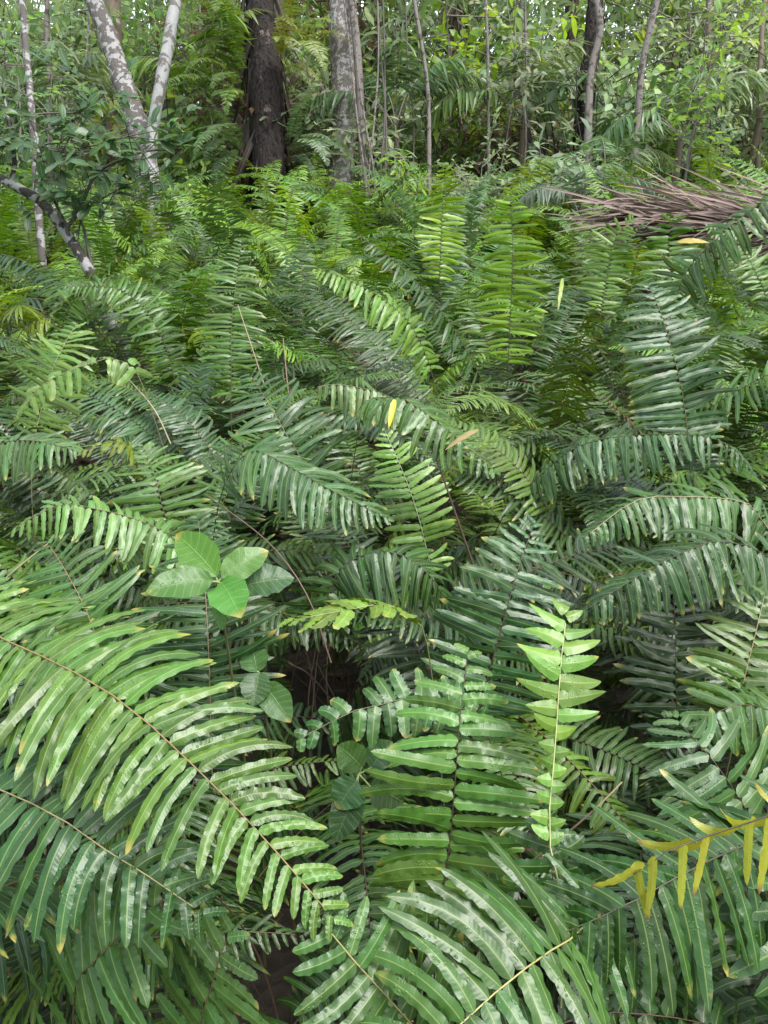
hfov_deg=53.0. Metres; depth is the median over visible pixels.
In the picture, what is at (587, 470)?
fern
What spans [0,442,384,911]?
fern
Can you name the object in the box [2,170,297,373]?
fern
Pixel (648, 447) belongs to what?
fern
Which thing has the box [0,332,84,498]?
fern
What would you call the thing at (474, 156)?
fern
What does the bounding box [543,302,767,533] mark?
fern
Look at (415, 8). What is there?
tree
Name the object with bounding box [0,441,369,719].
fern
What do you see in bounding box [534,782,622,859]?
dead stalk
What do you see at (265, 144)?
tree
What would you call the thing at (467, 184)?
shrub
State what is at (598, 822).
fern
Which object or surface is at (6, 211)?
fern
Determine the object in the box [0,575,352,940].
fern
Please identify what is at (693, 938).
fern
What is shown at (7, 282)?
fern
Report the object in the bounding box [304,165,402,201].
fern
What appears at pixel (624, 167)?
shrub
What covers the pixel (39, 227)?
tree
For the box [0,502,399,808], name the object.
fern
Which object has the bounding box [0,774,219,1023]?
fern
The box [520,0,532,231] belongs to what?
tree
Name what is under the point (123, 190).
fern
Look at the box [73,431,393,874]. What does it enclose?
fern
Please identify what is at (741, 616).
fern
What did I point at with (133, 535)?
fern
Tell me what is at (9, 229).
fern
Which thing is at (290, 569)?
dead stalk
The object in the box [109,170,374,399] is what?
fern
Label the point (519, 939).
fern
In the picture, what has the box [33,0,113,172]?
sapling
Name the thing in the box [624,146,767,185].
fern
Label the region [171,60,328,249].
shrub
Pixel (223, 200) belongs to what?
fern
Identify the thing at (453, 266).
fern
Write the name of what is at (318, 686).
dead stalk
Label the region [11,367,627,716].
fern
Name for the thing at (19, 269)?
fern
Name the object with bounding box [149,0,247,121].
fern
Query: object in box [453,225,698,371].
fern
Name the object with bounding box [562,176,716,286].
fern
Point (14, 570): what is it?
dead stalk
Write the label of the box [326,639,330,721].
dead stalk
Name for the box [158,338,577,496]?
fern
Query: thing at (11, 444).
fern
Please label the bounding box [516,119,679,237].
palm
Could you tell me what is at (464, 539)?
dead stalk
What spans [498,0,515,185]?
liana
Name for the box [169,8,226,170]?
sapling
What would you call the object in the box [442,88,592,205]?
shrub
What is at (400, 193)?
fern
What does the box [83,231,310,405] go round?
fern
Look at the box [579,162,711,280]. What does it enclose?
fern
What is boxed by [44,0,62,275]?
tree
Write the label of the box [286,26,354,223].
sapling
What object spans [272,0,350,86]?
fern
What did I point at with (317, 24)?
shrub
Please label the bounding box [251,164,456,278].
fern
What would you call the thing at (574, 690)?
fern
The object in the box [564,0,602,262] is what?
tree
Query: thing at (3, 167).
fern
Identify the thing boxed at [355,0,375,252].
liana
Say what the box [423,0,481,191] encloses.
tree
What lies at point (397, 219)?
fern
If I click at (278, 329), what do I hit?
fern
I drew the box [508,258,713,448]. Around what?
fern
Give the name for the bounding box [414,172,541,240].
fern
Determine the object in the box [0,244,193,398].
fern
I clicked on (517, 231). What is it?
fern
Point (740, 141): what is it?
shrub
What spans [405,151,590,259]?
fern
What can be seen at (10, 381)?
fern
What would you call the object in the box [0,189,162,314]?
fern
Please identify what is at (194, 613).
fern
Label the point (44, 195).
leaning tree
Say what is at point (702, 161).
fern
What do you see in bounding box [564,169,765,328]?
fern
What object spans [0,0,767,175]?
forest
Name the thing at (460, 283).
fern
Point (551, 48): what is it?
sapling
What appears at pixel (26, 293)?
fern
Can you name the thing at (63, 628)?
fern
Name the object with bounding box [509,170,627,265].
fern
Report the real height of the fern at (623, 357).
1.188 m
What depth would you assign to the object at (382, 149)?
8.35 m
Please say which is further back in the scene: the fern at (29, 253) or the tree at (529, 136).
the tree at (529, 136)
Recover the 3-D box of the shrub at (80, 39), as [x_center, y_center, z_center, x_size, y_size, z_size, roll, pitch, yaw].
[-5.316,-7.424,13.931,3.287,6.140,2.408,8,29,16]
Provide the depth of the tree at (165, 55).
6.97 m
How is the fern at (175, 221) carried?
on the ground
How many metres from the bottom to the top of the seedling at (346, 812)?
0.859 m
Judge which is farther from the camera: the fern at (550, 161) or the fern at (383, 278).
the fern at (550, 161)
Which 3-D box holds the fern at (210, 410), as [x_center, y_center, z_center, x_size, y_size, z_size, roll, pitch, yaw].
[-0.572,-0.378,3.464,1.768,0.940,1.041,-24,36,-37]
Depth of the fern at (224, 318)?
2.90 m
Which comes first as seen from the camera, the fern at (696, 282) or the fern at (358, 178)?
the fern at (696, 282)
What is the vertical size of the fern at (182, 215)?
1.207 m
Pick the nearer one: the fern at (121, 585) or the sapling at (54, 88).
the fern at (121, 585)
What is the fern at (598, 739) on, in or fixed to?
on the ground
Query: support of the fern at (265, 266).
on the ground
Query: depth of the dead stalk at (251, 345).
2.28 m
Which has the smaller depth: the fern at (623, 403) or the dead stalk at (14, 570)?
the dead stalk at (14, 570)
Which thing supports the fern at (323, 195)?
on the ground
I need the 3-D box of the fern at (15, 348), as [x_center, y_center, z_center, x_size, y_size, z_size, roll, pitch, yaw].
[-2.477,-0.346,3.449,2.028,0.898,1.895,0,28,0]
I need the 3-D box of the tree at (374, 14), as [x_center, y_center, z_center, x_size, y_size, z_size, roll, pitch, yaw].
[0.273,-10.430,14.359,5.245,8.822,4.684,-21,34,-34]
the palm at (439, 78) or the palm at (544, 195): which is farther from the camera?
the palm at (439, 78)
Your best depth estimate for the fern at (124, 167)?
8.40 m
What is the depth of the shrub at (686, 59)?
11.28 m
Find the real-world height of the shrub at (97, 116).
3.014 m
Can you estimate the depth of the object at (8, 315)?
3.79 m
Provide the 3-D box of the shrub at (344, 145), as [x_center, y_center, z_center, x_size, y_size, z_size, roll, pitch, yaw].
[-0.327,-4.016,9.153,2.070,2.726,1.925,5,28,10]
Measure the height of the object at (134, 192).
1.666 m
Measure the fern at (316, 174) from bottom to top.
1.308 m
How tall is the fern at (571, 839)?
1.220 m
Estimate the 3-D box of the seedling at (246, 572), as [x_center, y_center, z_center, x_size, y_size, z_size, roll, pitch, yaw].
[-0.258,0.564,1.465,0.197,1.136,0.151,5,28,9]
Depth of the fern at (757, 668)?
1.39 m
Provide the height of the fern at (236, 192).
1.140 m
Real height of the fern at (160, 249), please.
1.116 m
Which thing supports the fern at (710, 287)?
on the ground
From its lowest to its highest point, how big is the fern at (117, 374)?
1.168 m
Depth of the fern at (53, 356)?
3.57 m
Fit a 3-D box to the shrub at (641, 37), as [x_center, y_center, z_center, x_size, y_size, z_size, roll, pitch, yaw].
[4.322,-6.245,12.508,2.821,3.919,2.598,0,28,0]
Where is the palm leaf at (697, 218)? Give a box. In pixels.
[540,161,767,268]
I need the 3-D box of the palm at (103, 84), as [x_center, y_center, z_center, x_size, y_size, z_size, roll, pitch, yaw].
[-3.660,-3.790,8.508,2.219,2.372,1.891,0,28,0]
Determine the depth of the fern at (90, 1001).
0.81 m
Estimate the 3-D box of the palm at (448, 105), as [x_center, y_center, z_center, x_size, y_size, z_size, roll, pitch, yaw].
[1.612,-4.480,9.703,2.304,2.477,1.859,0,28,0]
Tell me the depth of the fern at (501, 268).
3.67 m
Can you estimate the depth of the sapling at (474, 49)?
10.01 m
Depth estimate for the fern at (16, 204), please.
6.32 m
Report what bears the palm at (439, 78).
on the ground
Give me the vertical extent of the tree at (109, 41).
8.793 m
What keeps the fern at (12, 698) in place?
on the ground
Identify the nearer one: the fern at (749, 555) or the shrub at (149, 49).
the fern at (749, 555)
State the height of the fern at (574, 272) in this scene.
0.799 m
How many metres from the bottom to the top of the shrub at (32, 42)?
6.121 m
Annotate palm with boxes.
[0,39,147,242]
[100,8,300,241]
[218,14,368,150]
[285,37,494,169]
[423,40,614,180]
[511,161,658,303]
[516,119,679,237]
[581,71,767,249]
[647,61,767,180]
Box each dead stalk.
[6,543,47,576]
[129,380,170,443]
[206,494,331,662]
[238,306,263,383]
[283,338,290,407]
[288,662,330,698]
[289,624,303,691]
[305,647,335,729]
[305,648,316,719]
[307,646,315,755]
[317,663,345,738]
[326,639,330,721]
[412,408,473,564]
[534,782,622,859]
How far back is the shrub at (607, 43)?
13.23 m
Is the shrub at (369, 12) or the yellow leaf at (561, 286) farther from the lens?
the shrub at (369, 12)
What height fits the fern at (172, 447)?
0.903 m
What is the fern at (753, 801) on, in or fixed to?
on the ground
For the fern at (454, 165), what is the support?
on the ground
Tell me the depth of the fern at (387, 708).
1.08 m
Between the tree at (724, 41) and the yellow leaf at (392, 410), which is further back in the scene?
the tree at (724, 41)
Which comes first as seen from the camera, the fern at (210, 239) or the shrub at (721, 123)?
the fern at (210, 239)
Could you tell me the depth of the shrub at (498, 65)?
12.44 m
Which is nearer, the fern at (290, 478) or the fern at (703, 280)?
the fern at (290, 478)
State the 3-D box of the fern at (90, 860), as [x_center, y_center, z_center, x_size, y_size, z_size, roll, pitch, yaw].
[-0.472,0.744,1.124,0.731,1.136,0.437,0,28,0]
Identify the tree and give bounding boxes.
[0,29,201,426]
[18,0,50,319]
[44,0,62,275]
[84,0,187,318]
[105,0,130,250]
[145,0,181,325]
[230,0,309,280]
[321,0,354,273]
[348,0,372,286]
[368,0,379,180]
[412,0,431,230]
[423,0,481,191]
[484,0,489,226]
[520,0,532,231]
[561,0,578,116]
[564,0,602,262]
[581,0,603,213]
[630,0,659,175]
[705,0,711,162]
[713,1,731,153]
[754,0,766,192]
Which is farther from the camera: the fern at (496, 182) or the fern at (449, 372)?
the fern at (496, 182)
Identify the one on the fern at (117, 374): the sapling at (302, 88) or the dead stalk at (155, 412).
the dead stalk at (155, 412)
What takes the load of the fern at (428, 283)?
on the ground
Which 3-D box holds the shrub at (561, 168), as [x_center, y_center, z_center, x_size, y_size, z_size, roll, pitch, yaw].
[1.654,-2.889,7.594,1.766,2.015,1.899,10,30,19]
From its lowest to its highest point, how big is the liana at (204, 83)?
4.576 m
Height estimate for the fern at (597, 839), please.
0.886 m
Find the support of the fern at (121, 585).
on the ground
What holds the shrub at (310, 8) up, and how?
on the ground
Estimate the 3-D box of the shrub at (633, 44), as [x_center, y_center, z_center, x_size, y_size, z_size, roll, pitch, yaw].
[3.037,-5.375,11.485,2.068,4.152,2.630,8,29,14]
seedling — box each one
[145,531,293,967]
[239,648,297,939]
[328,739,403,874]
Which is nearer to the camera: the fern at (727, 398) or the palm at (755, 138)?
the fern at (727, 398)
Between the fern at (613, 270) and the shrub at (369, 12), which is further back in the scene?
the shrub at (369, 12)
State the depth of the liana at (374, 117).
8.33 m
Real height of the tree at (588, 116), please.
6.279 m
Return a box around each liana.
[17,0,25,206]
[66,10,89,234]
[85,24,92,77]
[199,4,215,172]
[343,0,366,213]
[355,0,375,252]
[367,0,378,231]
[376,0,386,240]
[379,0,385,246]
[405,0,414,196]
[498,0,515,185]
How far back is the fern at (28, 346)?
3.48 m
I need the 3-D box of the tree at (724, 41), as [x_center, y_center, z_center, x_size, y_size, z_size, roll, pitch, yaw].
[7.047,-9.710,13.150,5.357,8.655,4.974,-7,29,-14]
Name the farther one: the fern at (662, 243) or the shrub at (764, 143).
the shrub at (764, 143)
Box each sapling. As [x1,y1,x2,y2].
[0,39,121,268]
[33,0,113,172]
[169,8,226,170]
[170,39,247,190]
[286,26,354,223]
[354,1,433,166]
[436,36,524,228]
[463,0,572,183]
[511,0,597,149]
[626,0,767,209]
[642,0,755,198]
[707,33,767,179]
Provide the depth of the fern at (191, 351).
3.77 m
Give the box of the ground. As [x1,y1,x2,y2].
[0,118,767,1023]
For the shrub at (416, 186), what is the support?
on the ground
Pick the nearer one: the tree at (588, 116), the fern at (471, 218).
the fern at (471, 218)
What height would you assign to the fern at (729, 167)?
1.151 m
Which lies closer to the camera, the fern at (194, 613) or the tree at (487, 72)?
the fern at (194, 613)
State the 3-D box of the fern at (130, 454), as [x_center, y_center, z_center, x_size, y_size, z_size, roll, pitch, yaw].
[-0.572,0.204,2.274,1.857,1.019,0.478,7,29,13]
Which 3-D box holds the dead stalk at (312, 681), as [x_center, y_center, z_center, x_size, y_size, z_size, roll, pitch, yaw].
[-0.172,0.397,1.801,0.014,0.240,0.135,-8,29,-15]
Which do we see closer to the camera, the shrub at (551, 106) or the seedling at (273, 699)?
the seedling at (273, 699)
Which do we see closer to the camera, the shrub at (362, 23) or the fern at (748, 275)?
the fern at (748, 275)
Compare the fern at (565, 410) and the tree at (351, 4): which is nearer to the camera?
the fern at (565, 410)
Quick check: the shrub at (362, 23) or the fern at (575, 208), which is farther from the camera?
the shrub at (362, 23)
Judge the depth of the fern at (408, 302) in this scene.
5.86 m
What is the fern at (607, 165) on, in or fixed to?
on the ground
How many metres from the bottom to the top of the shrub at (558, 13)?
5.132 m
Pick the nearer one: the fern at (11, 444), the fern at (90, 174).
the fern at (11, 444)
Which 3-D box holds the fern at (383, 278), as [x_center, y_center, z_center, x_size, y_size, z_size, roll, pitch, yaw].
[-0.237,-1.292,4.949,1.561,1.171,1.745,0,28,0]
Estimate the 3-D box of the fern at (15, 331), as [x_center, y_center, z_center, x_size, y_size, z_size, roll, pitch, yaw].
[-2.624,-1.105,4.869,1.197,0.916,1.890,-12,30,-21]
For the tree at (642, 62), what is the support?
on the ground
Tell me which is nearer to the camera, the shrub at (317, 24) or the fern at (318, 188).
the fern at (318, 188)
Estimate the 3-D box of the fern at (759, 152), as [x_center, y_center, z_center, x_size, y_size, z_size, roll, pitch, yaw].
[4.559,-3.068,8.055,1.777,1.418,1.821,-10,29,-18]
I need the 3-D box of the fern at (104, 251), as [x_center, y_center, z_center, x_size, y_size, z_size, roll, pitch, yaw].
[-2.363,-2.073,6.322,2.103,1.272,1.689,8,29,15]
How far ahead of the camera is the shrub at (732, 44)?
14.29 m
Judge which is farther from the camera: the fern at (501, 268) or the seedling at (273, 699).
the fern at (501, 268)
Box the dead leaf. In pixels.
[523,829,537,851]
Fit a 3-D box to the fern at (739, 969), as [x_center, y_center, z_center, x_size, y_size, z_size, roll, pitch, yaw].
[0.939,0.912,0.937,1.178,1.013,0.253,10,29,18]
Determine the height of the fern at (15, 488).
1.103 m
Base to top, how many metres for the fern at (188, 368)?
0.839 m
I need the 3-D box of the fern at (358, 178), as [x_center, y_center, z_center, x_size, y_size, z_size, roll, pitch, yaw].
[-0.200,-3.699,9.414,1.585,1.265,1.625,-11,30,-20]
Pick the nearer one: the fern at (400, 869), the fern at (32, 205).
the fern at (400, 869)
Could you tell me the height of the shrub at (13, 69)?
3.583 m
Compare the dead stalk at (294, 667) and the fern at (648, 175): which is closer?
the dead stalk at (294, 667)
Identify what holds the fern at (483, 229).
on the ground
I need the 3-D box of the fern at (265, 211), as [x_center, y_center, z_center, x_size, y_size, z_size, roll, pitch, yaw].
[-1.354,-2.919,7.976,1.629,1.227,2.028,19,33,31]
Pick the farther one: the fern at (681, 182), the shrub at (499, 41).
the shrub at (499, 41)
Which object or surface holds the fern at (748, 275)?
on the ground
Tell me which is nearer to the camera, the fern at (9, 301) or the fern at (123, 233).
the fern at (9, 301)
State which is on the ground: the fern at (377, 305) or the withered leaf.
the fern at (377, 305)
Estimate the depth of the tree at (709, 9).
10.98 m
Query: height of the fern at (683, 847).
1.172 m
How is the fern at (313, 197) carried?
on the ground
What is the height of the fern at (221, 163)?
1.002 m
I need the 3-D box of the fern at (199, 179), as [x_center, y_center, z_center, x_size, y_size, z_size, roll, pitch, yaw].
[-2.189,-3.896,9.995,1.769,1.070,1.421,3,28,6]
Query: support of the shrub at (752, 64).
on the ground
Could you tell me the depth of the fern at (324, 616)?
1.15 m
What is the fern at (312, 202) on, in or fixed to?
on the ground
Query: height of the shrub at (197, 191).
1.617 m
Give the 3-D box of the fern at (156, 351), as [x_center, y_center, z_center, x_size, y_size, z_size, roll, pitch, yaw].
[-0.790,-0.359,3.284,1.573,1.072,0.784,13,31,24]
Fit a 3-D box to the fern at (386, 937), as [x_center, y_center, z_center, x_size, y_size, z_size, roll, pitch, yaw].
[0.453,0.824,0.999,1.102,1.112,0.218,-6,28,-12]
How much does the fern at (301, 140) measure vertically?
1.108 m
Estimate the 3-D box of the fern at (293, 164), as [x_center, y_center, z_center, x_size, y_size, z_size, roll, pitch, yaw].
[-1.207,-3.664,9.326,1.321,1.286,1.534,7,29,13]
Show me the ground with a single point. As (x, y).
(282, 960)
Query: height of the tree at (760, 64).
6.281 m
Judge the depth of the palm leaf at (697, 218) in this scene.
4.01 m
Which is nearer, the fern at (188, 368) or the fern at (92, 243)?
the fern at (188, 368)
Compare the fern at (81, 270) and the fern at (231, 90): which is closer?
the fern at (81, 270)
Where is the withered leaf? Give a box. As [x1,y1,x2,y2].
[445,429,478,449]
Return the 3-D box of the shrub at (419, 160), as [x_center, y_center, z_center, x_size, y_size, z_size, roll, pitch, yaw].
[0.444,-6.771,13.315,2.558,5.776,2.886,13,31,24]
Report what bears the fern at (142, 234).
on the ground
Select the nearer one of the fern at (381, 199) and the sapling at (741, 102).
the fern at (381, 199)
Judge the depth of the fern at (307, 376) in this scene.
3.55 m
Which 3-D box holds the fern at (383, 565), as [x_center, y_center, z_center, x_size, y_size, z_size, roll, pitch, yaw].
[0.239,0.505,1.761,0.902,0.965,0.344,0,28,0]
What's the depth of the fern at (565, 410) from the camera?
2.79 m
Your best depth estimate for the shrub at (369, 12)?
11.41 m
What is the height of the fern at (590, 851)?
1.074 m
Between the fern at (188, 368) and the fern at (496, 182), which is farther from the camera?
the fern at (496, 182)
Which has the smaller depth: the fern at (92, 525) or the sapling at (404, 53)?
the fern at (92, 525)
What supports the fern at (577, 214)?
on the ground
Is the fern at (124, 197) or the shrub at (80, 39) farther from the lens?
the shrub at (80, 39)
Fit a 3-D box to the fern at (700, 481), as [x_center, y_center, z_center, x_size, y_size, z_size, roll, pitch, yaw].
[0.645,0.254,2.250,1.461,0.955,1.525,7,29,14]
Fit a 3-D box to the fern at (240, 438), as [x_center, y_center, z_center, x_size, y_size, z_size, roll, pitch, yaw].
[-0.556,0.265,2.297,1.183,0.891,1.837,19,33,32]
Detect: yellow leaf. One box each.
[388,399,395,428]
[558,279,563,308]
[678,238,708,242]
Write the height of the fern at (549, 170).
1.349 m
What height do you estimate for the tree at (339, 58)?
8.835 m
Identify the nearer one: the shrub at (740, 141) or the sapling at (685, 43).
the sapling at (685, 43)
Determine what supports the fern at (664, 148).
on the ground
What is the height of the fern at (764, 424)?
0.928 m
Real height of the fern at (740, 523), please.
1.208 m
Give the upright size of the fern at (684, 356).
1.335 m
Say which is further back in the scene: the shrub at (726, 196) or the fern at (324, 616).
the shrub at (726, 196)
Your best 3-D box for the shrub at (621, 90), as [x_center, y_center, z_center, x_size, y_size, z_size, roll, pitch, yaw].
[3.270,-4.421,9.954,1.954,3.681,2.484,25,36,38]
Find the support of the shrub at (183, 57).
on the ground
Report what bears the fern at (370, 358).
on the ground
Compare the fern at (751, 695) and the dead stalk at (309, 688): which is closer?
the fern at (751, 695)
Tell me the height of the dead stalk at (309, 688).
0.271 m
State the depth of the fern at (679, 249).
3.18 m
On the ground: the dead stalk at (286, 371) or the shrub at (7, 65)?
the shrub at (7, 65)
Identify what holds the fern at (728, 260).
on the ground
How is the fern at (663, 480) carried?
on the ground
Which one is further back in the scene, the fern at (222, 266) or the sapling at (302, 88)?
the sapling at (302, 88)
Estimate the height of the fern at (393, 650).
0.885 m
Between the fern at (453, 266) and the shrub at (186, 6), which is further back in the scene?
the shrub at (186, 6)
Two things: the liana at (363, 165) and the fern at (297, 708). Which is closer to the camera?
the fern at (297, 708)
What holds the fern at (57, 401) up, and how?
on the ground
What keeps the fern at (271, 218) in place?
on the ground
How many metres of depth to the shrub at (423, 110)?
10.21 m
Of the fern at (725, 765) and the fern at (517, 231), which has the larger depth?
the fern at (517, 231)
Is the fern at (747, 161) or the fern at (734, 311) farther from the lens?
the fern at (747, 161)
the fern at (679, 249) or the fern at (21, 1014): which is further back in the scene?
the fern at (679, 249)
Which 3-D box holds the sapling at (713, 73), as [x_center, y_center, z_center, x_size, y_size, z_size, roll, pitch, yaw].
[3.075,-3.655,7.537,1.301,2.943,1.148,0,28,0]
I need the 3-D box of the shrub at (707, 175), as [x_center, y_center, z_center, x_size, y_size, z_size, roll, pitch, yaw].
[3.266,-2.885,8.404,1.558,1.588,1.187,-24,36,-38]
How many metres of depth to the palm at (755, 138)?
9.81 m
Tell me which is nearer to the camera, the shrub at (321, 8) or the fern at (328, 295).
the fern at (328, 295)
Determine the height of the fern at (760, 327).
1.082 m
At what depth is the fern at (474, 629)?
1.37 m
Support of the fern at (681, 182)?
on the ground
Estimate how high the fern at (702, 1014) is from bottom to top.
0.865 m
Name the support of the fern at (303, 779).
on the ground
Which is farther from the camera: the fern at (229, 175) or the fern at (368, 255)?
the fern at (229, 175)
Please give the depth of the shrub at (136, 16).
13.40 m
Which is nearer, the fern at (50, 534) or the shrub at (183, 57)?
the fern at (50, 534)
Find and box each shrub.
[0,0,61,169]
[0,0,100,171]
[0,0,175,199]
[0,6,101,255]
[0,40,126,260]
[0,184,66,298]
[7,0,125,186]
[7,0,244,201]
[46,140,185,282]
[59,18,182,248]
[75,0,201,170]
[121,41,252,261]
[125,0,294,211]
[137,161,268,282]
[141,0,298,204]
[163,0,323,175]
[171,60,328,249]
[190,0,376,214]
[247,0,413,185]
[259,37,442,256]
[280,0,421,188]
[283,4,392,242]
[300,0,445,212]
[328,139,472,285]
[368,44,519,244]
[369,0,483,180]
[381,0,584,235]
[409,106,569,305]
[414,0,539,157]
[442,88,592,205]
[462,103,624,298]
[467,0,611,201]
[467,0,668,218]
[492,0,627,123]
[527,0,674,214]
[542,0,735,179]
[550,136,683,301]
[555,0,756,187]
[599,0,766,180]
[603,0,767,195]
[607,34,767,250]
[644,169,720,281]
[664,0,767,148]
[698,33,767,183]
[712,25,767,187]
[716,176,766,291]
[725,4,767,183]
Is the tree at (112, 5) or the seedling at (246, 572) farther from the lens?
the tree at (112, 5)
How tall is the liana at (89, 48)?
5.026 m
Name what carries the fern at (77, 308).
on the ground
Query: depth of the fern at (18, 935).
1.04 m
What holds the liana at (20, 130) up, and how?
on the ground
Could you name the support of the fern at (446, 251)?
on the ground
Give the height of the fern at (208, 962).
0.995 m
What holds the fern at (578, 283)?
on the ground
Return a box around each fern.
[0,148,36,313]
[0,159,32,212]
[0,165,175,274]
[0,168,137,254]
[0,171,124,280]
[0,175,56,328]
[0,180,85,257]
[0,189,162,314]
[0,220,77,257]
[0,224,191,364]
[0,227,204,351]
[0,243,200,474]
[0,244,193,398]
[0,254,158,400]
[0,262,271,415]
[0,265,53,366]
[0,270,68,311]
[0,273,249,496]
[0,286,149,410]
[0,304,167,502]
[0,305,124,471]
[0,322,164,759]
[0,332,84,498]
[0,336,45,368]
[0,340,90,379]
[0,369,438,565]
[0,396,214,578]
[0,397,525,717]
[0,427,82,533]
[0,437,491,675]
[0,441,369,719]
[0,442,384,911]
[0,480,231,981]
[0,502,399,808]
[0,528,117,732]
[0,554,348,854]
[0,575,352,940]
[0,587,743,1020]
[0,708,309,1023]
[0,751,337,1021]
[0,759,282,1018]
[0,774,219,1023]
[0,919,218,1023]
[0,980,204,1023]
[1,172,161,298]
[1,228,56,258]
[1,267,358,501]
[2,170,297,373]
[2,265,342,446]
[2,330,377,531]
[3,174,225,322]
[4,137,51,257]
[8,381,625,670]
[8,678,46,707]
[9,357,375,832]
[10,479,163,566]
[11,259,282,395]
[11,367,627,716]
[11,495,656,1023]
[11,530,472,1002]
[12,253,254,337]
[15,845,191,1023]
[18,274,379,469]
[39,332,426,463]
[40,374,694,773]
[46,418,695,861]
[51,157,133,249]
[54,184,209,294]
[59,171,138,227]
[65,179,195,231]
[71,206,293,327]
[72,157,135,231]
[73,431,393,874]
[79,173,286,266]
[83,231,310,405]
[97,158,259,291]
[98,239,455,541]
[107,160,195,215]
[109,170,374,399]
[115,172,212,256]
[122,174,283,299]
[131,510,539,1023]
[144,235,424,398]
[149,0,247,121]
[154,165,397,334]
[156,810,497,1023]
[157,289,389,438]
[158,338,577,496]
[159,0,244,56]
[161,166,237,211]
[161,174,346,329]
[165,88,249,185]
[167,182,316,270]
[175,160,338,286]
[179,217,405,350]
[181,144,252,250]
[182,196,419,365]
[200,304,580,448]
[202,381,764,684]
[204,160,388,278]
[206,197,395,306]
[212,173,490,322]
[214,131,326,241]
[220,225,466,397]
[228,395,676,720]
[234,165,433,349]
[243,176,400,273]
[243,503,767,1023]
[244,153,320,237]
[247,150,349,266]
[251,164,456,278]
[258,182,566,474]
[263,268,625,550]
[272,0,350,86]
[277,313,565,576]
[278,597,731,972]
[281,528,677,890]
[286,70,356,181]
[286,176,437,250]
[286,512,764,1023]
[291,184,450,290]
[292,880,499,1023]
[294,667,767,993]
[297,153,438,251]
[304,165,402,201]
[306,232,714,515]
[307,241,573,337]
[322,361,767,677]
[323,212,536,364]
[323,305,766,545]
[325,235,611,405]
[330,161,694,433]
[331,187,714,473]
[334,164,527,406]
[337,166,535,269]
[340,221,647,471]
[344,190,439,273]
[353,421,756,664]
[356,175,517,284]
[357,643,542,978]
[358,831,764,1023]
[363,176,560,312]
[367,144,519,225]
[367,228,686,430]
[368,428,757,1023]
[370,580,730,917]
[373,417,767,857]
[386,192,613,285]
[394,282,767,756]
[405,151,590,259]
[407,158,601,290]
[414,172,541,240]
[419,204,599,334]
[419,250,648,350]
[421,515,757,1023]
[426,151,514,229]
[445,550,764,788]
[446,197,767,624]
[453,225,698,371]
[457,370,767,624]
[457,522,767,692]
[459,189,628,405]
[488,164,648,271]
[495,147,614,206]
[495,939,755,1023]
[501,803,767,1023]
[504,213,767,490]
[505,288,767,491]
[506,157,730,368]
[508,230,766,484]
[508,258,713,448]
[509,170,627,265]
[512,431,767,687]
[516,598,605,1007]
[520,213,702,483]
[525,192,716,280]
[528,132,705,301]
[533,249,766,401]
[534,769,767,1016]
[536,474,767,636]
[541,176,764,355]
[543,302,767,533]
[545,275,767,390]
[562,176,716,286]
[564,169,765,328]
[574,346,767,631]
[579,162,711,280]
[579,363,767,493]
[586,139,656,188]
[590,781,767,919]
[594,224,767,446]
[612,153,674,185]
[614,570,767,856]
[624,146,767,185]
[631,240,767,319]
[640,186,767,331]
[642,707,767,895]
[643,137,734,204]
[655,168,757,207]
[660,181,760,314]
[675,585,767,777]
[679,666,767,772]
[680,237,767,489]
[690,138,764,205]
[690,204,767,312]
[695,283,766,354]
[696,156,767,266]
[699,319,767,388]
[700,230,767,313]
[706,164,756,195]
[710,835,767,996]
[711,361,767,530]
[713,182,767,289]
[725,387,767,437]
[731,146,767,197]
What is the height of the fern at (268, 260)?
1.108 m
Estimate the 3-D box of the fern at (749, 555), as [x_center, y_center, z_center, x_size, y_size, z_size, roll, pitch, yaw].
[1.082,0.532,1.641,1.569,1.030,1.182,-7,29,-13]
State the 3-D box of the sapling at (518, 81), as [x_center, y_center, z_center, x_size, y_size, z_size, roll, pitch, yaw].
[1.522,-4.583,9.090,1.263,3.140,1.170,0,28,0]
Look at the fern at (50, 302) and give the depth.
4.44 m
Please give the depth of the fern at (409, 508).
1.88 m
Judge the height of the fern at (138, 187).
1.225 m
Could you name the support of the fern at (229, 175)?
on the ground
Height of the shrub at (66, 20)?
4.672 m
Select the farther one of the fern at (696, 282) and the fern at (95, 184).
the fern at (95, 184)
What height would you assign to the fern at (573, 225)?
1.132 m
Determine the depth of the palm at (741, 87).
8.38 m
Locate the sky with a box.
[0,0,761,104]
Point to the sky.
(6, 0)
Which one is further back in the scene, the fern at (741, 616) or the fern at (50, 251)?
the fern at (50, 251)
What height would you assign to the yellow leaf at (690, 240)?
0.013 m
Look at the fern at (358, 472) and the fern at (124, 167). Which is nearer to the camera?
the fern at (358, 472)
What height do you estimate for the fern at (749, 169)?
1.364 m
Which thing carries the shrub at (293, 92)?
on the ground
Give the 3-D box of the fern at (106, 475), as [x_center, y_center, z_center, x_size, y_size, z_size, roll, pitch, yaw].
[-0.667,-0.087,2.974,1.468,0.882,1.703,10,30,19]

